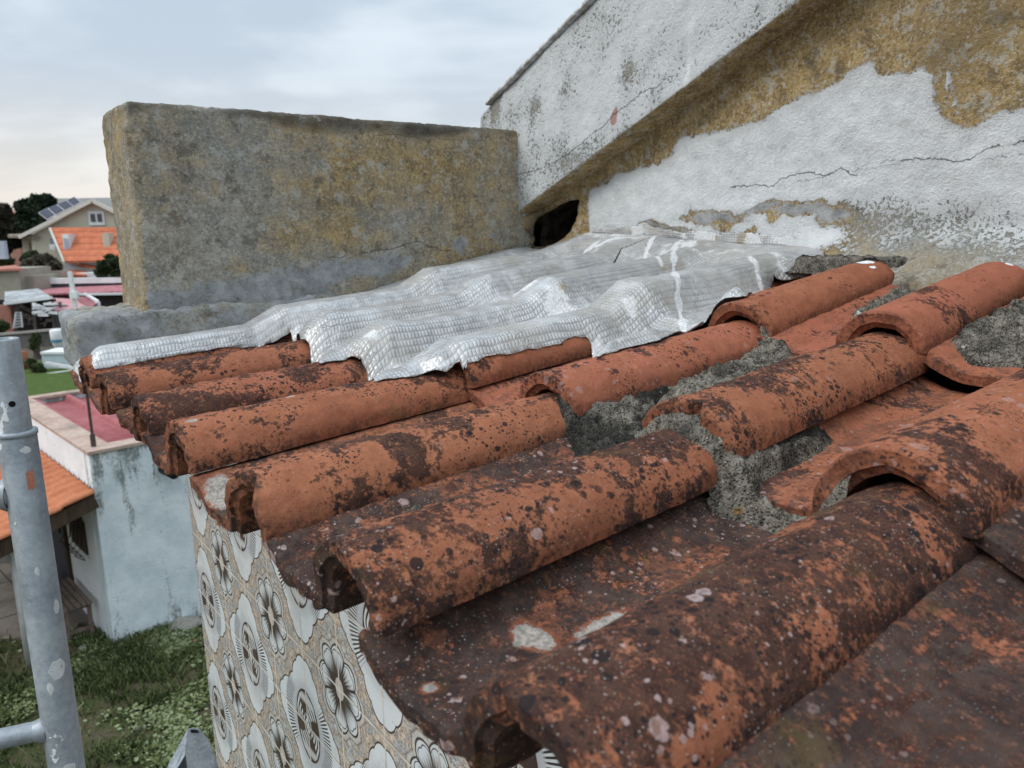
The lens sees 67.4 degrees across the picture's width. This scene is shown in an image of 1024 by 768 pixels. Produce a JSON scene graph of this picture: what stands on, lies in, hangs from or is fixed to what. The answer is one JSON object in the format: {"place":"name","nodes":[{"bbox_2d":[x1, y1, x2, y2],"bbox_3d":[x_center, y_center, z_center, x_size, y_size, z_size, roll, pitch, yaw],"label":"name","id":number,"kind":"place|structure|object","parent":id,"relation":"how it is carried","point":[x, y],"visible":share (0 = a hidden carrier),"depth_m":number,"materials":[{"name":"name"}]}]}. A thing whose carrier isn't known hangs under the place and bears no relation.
{"place":"outdoors","nodes":[
{"label":"outdoors","id":0,"kind":"place"},
{"bbox_2d":[10,210,23,265],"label":"red house","id":1,"kind":"structure","parent":0,"point":[16,254],"depth_m":65.02,"materials":[{"name":"paint"}]},
{"bbox_2d":[22,351,27,369],"bbox_3d":[-17.096,-0.826,26.806,0.410,0.620,0.420,-1,12,0],"label":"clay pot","id":2,"kind":"object","parent":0,"point":[24,355],"visible":0.29,"depth_m":26.72,"materials":[{"name":"orange ceramic"}]},
{"bbox_2d":[0,328,58,346],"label":"garden wall","id":3,"kind":"structure","parent":0,"point":[24,336],"depth_m":31.94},
{"bbox_2d":[0,563,88,641],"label":"patio","id":4,"kind":"structure","parent":0,"point":[9,620],"depth_m":9.57,"materials":[{"name":"concrete"}]},
{"bbox_2d":[0,555,9,563],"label":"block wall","id":5,"kind":"structure","parent":4,"relation":"on","point":[4,559],"depth_m":11.03,"materials":[{"name":"concrete"}]},
{"bbox_2d":[59,577,94,640],"bbox_3d":[-5.341,2.711,9.254,0.308,0.417,0.940,-12,16,-43],"label":"wooden bench","id":6,"kind":"object","parent":4,"relation":"on","point":[71,595],"visible":0.62,"depth_m":9.05,"materials":[{"name":"brown wood"}]},
{"bbox_2d":[40,348,70,368],"bbox_3d":[-15.889,-0.927,27.283,1.075,0.589,1.000,-1,12,0],"label":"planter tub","id":7,"kind":"object","parent":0,"point":[55,355],"visible":0.43,"depth_m":26.84,"materials":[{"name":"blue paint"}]},
{"bbox_2d":[57,198,112,215],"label":"distant building","id":8,"kind":"structure","parent":0,"point":[106,202],"depth_m":72.86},
{"bbox_2d":[0,346,215,767],"bbox_3d":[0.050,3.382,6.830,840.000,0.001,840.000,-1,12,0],"label":"ground","id":9,"kind":"structure","parent":0,"point":[47,381],"depth_m":7.78,"materials":[{"name":"green plant"}]},
{"bbox_2d":[0,318,10,332],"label":"yard shrub","id":10,"kind":"object","parent":9,"relation":"on","point":[4,326],"visible":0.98,"depth_m":32.43,"materials":[{"name":"green plant"}]},
{"bbox_2d":[0,255,15,265],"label":"olive bush","id":11,"kind":"object","parent":9,"relation":"on","point":[8,262],"visible":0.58,"depth_m":44.22,"materials":[{"name":"green plant"}]},
{"bbox_2d":[0,202,22,254],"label":"dark tree","id":12,"kind":"object","parent":9,"relation":"on","point":[7,224],"visible":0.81,"depth_m":50.43,"materials":[{"name":"green plant"}]},
{"bbox_2d":[19,250,38,261],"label":"green shrub","id":13,"kind":"object","parent":9,"relation":"on","point":[29,253],"visible":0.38,"depth_m":46.68,"materials":[{"name":"green plant"}]},
{"bbox_2d":[0,265,59,299],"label":"outhouse","id":14,"kind":"structure","parent":9,"relation":"on","point":[14,278],"depth_m":42.12,"materials":[{"name":"beige paint"}]},
{"bbox_2d":[0,241,8,258],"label":"water tank","id":15,"kind":"object","parent":14,"relation":"on","point":[4,254],"visible":1,"depth_m":43.34,"materials":[{"name":"white plastic"}]},
{"bbox_2d":[0,289,67,332],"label":"junk shed","id":16,"kind":"structure","parent":9,"relation":"on","point":[26,298],"depth_m":34.42,"materials":[{"name":"white metal"}]},
{"bbox_2d":[13,312,22,328],"bbox_3d":[-21.442,-2.772,33.368,0.468,0.717,0.291,-1,12,0],"label":"stepladder","id":17,"kind":"object","parent":16,"relation":"on","point":[15,321],"visible":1,"depth_m":33.34,"materials":[{"name":"metal"}]},
{"bbox_2d":[14,304,51,326],"bbox_3d":[-22.296,-3.139,35.094,3.257,1.467,1.266,-1,12,0],"label":"scrap heap","id":18,"kind":"object","parent":16,"relation":"in","point":[27,316],"visible":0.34,"depth_m":35.09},
{"bbox_2d":[12,193,57,233],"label":"pine tree","id":19,"kind":"object","parent":9,"relation":"on","point":[27,216],"visible":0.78,"depth_m":59.79,"materials":[{"name":"green plant"}]},
{"bbox_2d":[27,332,42,359],"bbox_3d":[-17.910,-1.447,28.869,0.538,1.064,0.468,-1,12,0],"label":"sapling","id":20,"kind":"object","parent":9,"relation":"on","point":[35,340],"visible":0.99,"depth_m":28.77,"materials":[{"name":"green plant"}]},
{"bbox_2d":[24,357,47,372],"bbox_3d":[-16.204,-0.577,26.172,0.775,0.694,0.510,-1,12,0],"label":"garden shrub","id":21,"kind":"object","parent":9,"relation":"on","point":[33,365],"visible":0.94,"depth_m":26.08,"materials":[{"name":"green plant"}]},
{"bbox_2d":[19,251,63,270],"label":"bare shrub","id":22,"kind":"object","parent":9,"relation":"on","point":[47,259],"visible":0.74,"depth_m":45.62,"materials":[{"name":"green plant"}]},
{"bbox_2d":[0,337,85,767],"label":"scaffold pole","id":23,"kind":"object","parent":9,"relation":"on","point":[54,728],"visible":1,"depth_m":1.10,"materials":[{"name":"metal"}]},
{"bbox_2d":[167,728,218,767],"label":"steel bracket","id":24,"kind":"object","parent":23,"relation":"attached to","point":[194,749],"visible":1,"depth_m":1.23,"materials":[{"name":"grey metal"}]},
{"bbox_2d":[0,451,98,668],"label":"porch","id":25,"kind":"object","parent":9,"relation":"on","point":[70,498],"visible":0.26,"depth_m":8.32,"materials":[{"name":"tile"}]},
{"bbox_2d":[49,328,62,347],"bbox_3d":[-17.664,-1.696,29.907,0.544,0.880,0.544,-1,12,0],"label":"water drum","id":26,"kind":"object","parent":9,"relation":"on","point":[56,337],"visible":0.57,"depth_m":29.68,"materials":[{"name":"white paint"}]},
{"bbox_2d":[44,361,73,372],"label":"poles","id":27,"kind":"object","parent":9,"relation":"on","point":[58,365],"visible":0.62,"depth_m":26.33,"materials":[{"name":"white metal"}]},
{"bbox_2d":[51,270,70,277],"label":"boundary wall","id":28,"kind":"structure","parent":9,"relation":"on","point":[63,274],"depth_m":45.55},
{"bbox_2d":[8,197,118,271],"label":"cream house","id":29,"kind":"structure","parent":9,"relation":"on","point":[84,233],"depth_m":48.43,"materials":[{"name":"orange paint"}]},
{"bbox_2d":[88,211,105,224],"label":"window","id":30,"kind":"structure","parent":29,"relation":"in","point":[94,217],"depth_m":48.70,"materials":[{"name":"white paint"}]},
{"bbox_2d":[53,295,100,311],"bbox_3d":[-20.193,-3.152,35.539,1.825,1.716,5.998,-8,14,-33],"label":"pink canopy","id":31,"kind":"object","parent":9,"relation":"on","point":[89,300],"visible":0.61,"depth_m":35.32,"materials":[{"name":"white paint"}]},
{"bbox_2d":[32,302,58,316],"bbox_3d":[-20.182,-3.233,33.174,1.143,0.626,0.199,-1,12,0],"label":"hanging sheeting","id":32,"kind":"object","parent":31,"relation":"hanging from","point":[41,312],"visible":0.99,"depth_m":33.12,"materials":[{"name":"white paint"}]},
{"bbox_2d":[67,271,92,308],"bbox_3d":[-16.424,-2.702,29.448,0.844,3.203,0.265,-1,12,0],"label":"utility post","id":33,"kind":"object","parent":9,"relation":"on","point":[73,295],"visible":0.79,"depth_m":29.24,"materials":[{"name":"white metal"}]},
{"bbox_2d":[40,277,122,305],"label":"pink garage","id":34,"kind":"structure","parent":9,"relation":"on","point":[106,291],"depth_m":41.74,"materials":[{"name":"white paint"}]},
{"bbox_2d":[91,295,122,305],"bbox_3d":[-20.072,-3.944,40.074,3.645,1.421,0.200,-1,12,0],"label":"door","id":35,"kind":"structure","parent":34,"relation":"in","point":[105,300],"depth_m":39.88,"materials":[{"name":"black"}]},
{"bbox_2d":[71,270,95,277],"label":"house","id":36,"kind":"structure","parent":9,"relation":"on","point":[80,274],"depth_m":46.16,"materials":[{"name":"white paint"}]},
{"bbox_2d":[75,263,96,268],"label":"hip roofed house","id":37,"kind":"structure","parent":9,"relation":"on","point":[86,266],"depth_m":47.17,"materials":[{"name":"orange tile"}]},
{"bbox_2d":[78,643,93,650],"bbox_3d":[-4.874,3.030,8.818,0.218,0.064,0.154,-1,12,0],"label":"stone","id":38,"kind":"object","parent":9,"relation":"on","point":[83,646],"visible":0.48,"depth_m":8.79,"materials":[{"name":"grey stone"}]},
{"bbox_2d":[93,253,120,277],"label":"evergreen bush","id":39,"kind":"object","parent":9,"relation":"on","point":[108,266],"visible":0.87,"depth_m":43.72,"materials":[{"name":"green plant"}]},
{"bbox_2d":[28,389,200,643],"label":"white shed","id":40,"kind":"structure","parent":9,"relation":"on","point":[125,557],"depth_m":9.00,"materials":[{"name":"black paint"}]},
{"bbox_2d":[52,525,75,591],"bbox_3d":[-5.909,1.883,9.976,0.095,1.770,0.900,-12,16,-43],"label":"door","id":41,"kind":"structure","parent":40,"relation":"in","point":[62,554],"depth_m":9.96,"materials":[{"name":"black metal"}]},
{"bbox_2d":[60,517,88,560],"bbox_3d":[-5.236,1.762,9.168,0.186,0.565,0.677,-12,16,-43],"label":"window","id":42,"kind":"structure","parent":40,"relation":"in","point":[77,527],"depth_m":9.08,"materials":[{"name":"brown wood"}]},
{"bbox_2d":[85,394,95,446],"bbox_3d":[-4.667,0.246,8.464,0.052,0.920,0.052,4,13,22],"label":"metal rod","id":43,"kind":"object","parent":40,"relation":"on","point":[92,439],"visible":0.83,"depth_m":8.50,"materials":[{"name":"metal"}]},
{"bbox_2d":[133,724,145,730],"bbox_3d":[-3.587,3.308,7.405,0.139,0.044,0.111,-1,12,0],"label":"stone","id":44,"kind":"object","parent":9,"relation":"on","point":[144,725],"visible":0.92,"depth_m":7.38,"materials":[{"name":"grey stone"}]},
{"bbox_2d":[167,615,201,631],"bbox_3d":[-3.962,2.903,9.291,0.484,0.159,0.339,-1,12,0],"label":"stone","id":45,"kind":"object","parent":9,"relation":"on","point":[187,622],"visible":0.72,"depth_m":9.23,"materials":[{"name":"white stone"}]},
{"bbox_2d":[186,334,983,767],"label":"tiled house","id":46,"kind":"structure","parent":9,"relation":"on","point":[292,680],"depth_m":1.45,"materials":[{"name":"tile"}]},
{"bbox_2d":[70,332,291,393],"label":"clay tile","id":47,"kind":"object","parent":46,"relation":"on","point":[88,373],"visible":0.2,"depth_m":1.59,"materials":[{"name":"orange ceramic"}]},
{"bbox_2d":[73,222,823,381],"bbox_3d":[-0.096,-0.174,1.650,1.370,0.328,1.189,-10,15,-36],"label":"roofing membrane","id":48,"kind":"object","parent":47,"relation":"on","point":[604,290],"visible":0.93,"depth_m":1.58,"materials":[{"name":"white plastic"}]},
{"bbox_2d":[87,340,310,414],"bbox_3d":[-0.582,-0.028,1.548,0.460,0.094,0.261,-13,17,-35],"label":"clay tile","id":49,"kind":"object","parent":46,"relation":"on","point":[116,389],"visible":0.77,"depth_m":1.42,"materials":[{"name":"orange ceramic"}]},
{"bbox_2d":[115,357,367,441],"bbox_3d":[-0.430,0.009,1.358,0.458,0.094,0.261,-13,17,-35],"label":"clay tile","id":50,"kind":"object","parent":46,"relation":"on","point":[153,414],"visible":0.66,"depth_m":1.22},
{"bbox_2d":[141,364,469,475],"bbox_3d":[-0.293,0.040,1.173,0.459,0.094,0.261,-13,17,-35],"label":"clay tile","id":51,"kind":"object","parent":46,"relation":"on","point":[199,443],"visible":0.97,"depth_m":1.04,"materials":[{"name":"orange ceramic"}]},
{"bbox_2d":[190,392,565,540],"bbox_3d":[-0.140,0.083,0.984,0.460,0.095,0.263,-13,17,-35],"label":"clay tile","id":52,"kind":"object","parent":46,"relation":"on","point":[272,495],"visible":0.95,"depth_m":0.86,"materials":[{"name":"orange ceramic"}]},
{"bbox_2d":[262,429,717,638],"bbox_3d":[0.006,0.115,0.797,0.461,0.093,0.262,-13,17,-35],"label":"clay tile","id":53,"kind":"object","parent":46,"relation":"on","point":[468,535],"visible":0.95,"depth_m":0.68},
{"bbox_2d":[405,502,426,512],"bbox_3d":[-0.094,0.131,0.741,0.059,0.087,0.200,-3,12,-12],"label":"mortar patch","id":54,"kind":"object","parent":53,"relation":"on","point":[418,507],"visible":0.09,"depth_m":0.67,"materials":[{"name":"grey concrete"}]},
{"bbox_2d":[556,326,793,457],"bbox_3d":[0.239,0.027,1.008,0.601,0.142,0.224,-9,14,-35],"label":"mortar patch","id":55,"kind":"object","parent":53,"relation":"on","point":[598,425],"visible":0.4,"depth_m":0.99,"materials":[{"name":"grey concrete"}]},
{"bbox_2d":[642,331,929,457],"bbox_3d":[0.324,0.005,1.031,0.459,0.096,0.276,-15,18,-35],"label":"clay tile","id":56,"kind":"object","parent":55,"relation":"on","point":[750,413],"visible":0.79,"depth_m":0.90,"materials":[{"name":"orange ceramic"}]},
{"bbox_2d":[756,261,1023,355],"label":"clay tile","id":57,"kind":"object","parent":56,"relation":"on","point":[925,320],"visible":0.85,"depth_m":1.17,"materials":[{"name":"orange ceramic"}]},
{"bbox_2d":[851,284,915,317],"bbox_3d":[0.723,-0.148,1.371,0.424,0.094,0.166,-11,16,-41],"label":"mortar patch","id":58,"kind":"object","parent":57,"relation":"on","point":[900,292],"visible":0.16,"depth_m":1.40,"materials":[{"name":"grey concrete"}]},
{"bbox_2d":[455,337,591,387],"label":"clay tile","id":59,"kind":"object","parent":46,"relation":"on","point":[486,370],"visible":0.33,"depth_m":1.23,"materials":[{"name":"orange ceramic"}]},
{"bbox_2d":[468,320,760,416],"bbox_3d":[0.184,-0.028,1.220,0.460,0.095,0.261,-15,18,-35],"label":"clay tile","id":60,"kind":"object","parent":46,"relation":"on","point":[581,386],"visible":0.84,"depth_m":1.10,"materials":[{"name":"orange ceramic"}]},
{"bbox_2d":[358,481,983,767],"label":"clay tile","id":61,"kind":"object","parent":46,"relation":"on","point":[694,632],"visible":0.94,"depth_m":0.53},
{"bbox_2d":[654,412,850,533],"bbox_3d":[0.264,0.091,0.798,0.221,0.105,0.216,-1,12,0],"label":"mortar patch","id":62,"kind":"object","parent":61,"relation":"on","point":[734,493],"visible":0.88,"depth_m":0.80,"materials":[{"name":"grey concrete"}]},
{"bbox_2d":[691,260,894,336],"bbox_3d":[0.503,-0.158,1.453,0.460,0.093,0.262,-18,20,-36],"label":"clay tile","id":63,"kind":"object","parent":46,"relation":"on","point":[779,306],"visible":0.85,"depth_m":1.32,"materials":[{"name":"orange ceramic"}]},
{"bbox_2d":[717,551,1023,767],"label":"clay tile","id":64,"kind":"object","parent":46,"relation":"on","point":[934,678],"visible":0.88,"depth_m":0.49,"materials":[{"name":"brown ceramic"}]},
{"bbox_2d":[758,368,1023,538],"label":"clay tile","id":65,"kind":"object","parent":46,"relation":"on","point":[958,456],"visible":0.84,"depth_m":0.70,"materials":[{"name":"orange ceramic"}]},
{"bbox_2d":[914,296,1023,386],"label":"clay tile","id":66,"kind":"object","parent":65,"relation":"on","point":[946,358],"visible":0.35,"depth_m":1.01,"materials":[{"name":"orange ceramic"}]},
{"bbox_2d":[951,298,1023,367],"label":"mortar patch","id":67,"kind":"object","parent":66,"relation":"on","point":[995,338],"visible":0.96,"depth_m":1.06,"materials":[{"name":"grey concrete"}]},
{"bbox_2d":[969,496,1023,578],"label":"clay tile","id":68,"kind":"object","parent":46,"relation":"on","point":[1001,540],"visible":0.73,"depth_m":0.61,"materials":[{"name":"brown ceramic"}]},
{"bbox_2d":[480,0,1023,297],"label":"gable house","id":69,"kind":"structure","parent":9,"relation":"on","point":[882,128],"depth_m":1.73,"materials":[{"name":"white paint"}]},
{"bbox_2d":[58,101,533,365],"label":"parapet","id":70,"kind":"structure","parent":69,"relation":"attached to","point":[223,217],"depth_m":1.97,"materials":[{"name":"grey concrete"}]},
{"bbox_2d":[784,254,907,274],"bbox_3d":[0.666,-0.254,1.621,0.259,0.041,0.346,-10,15,-36],"label":"mortar patch","id":71,"kind":"object","parent":69,"relation":"on","point":[811,265],"visible":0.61,"depth_m":1.55,"materials":[{"name":"grey concrete"}]},
{"bbox_2d":[0,0,584,217],"label":"sky","id":72,"kind":"structure","parent":0,"point":[65,64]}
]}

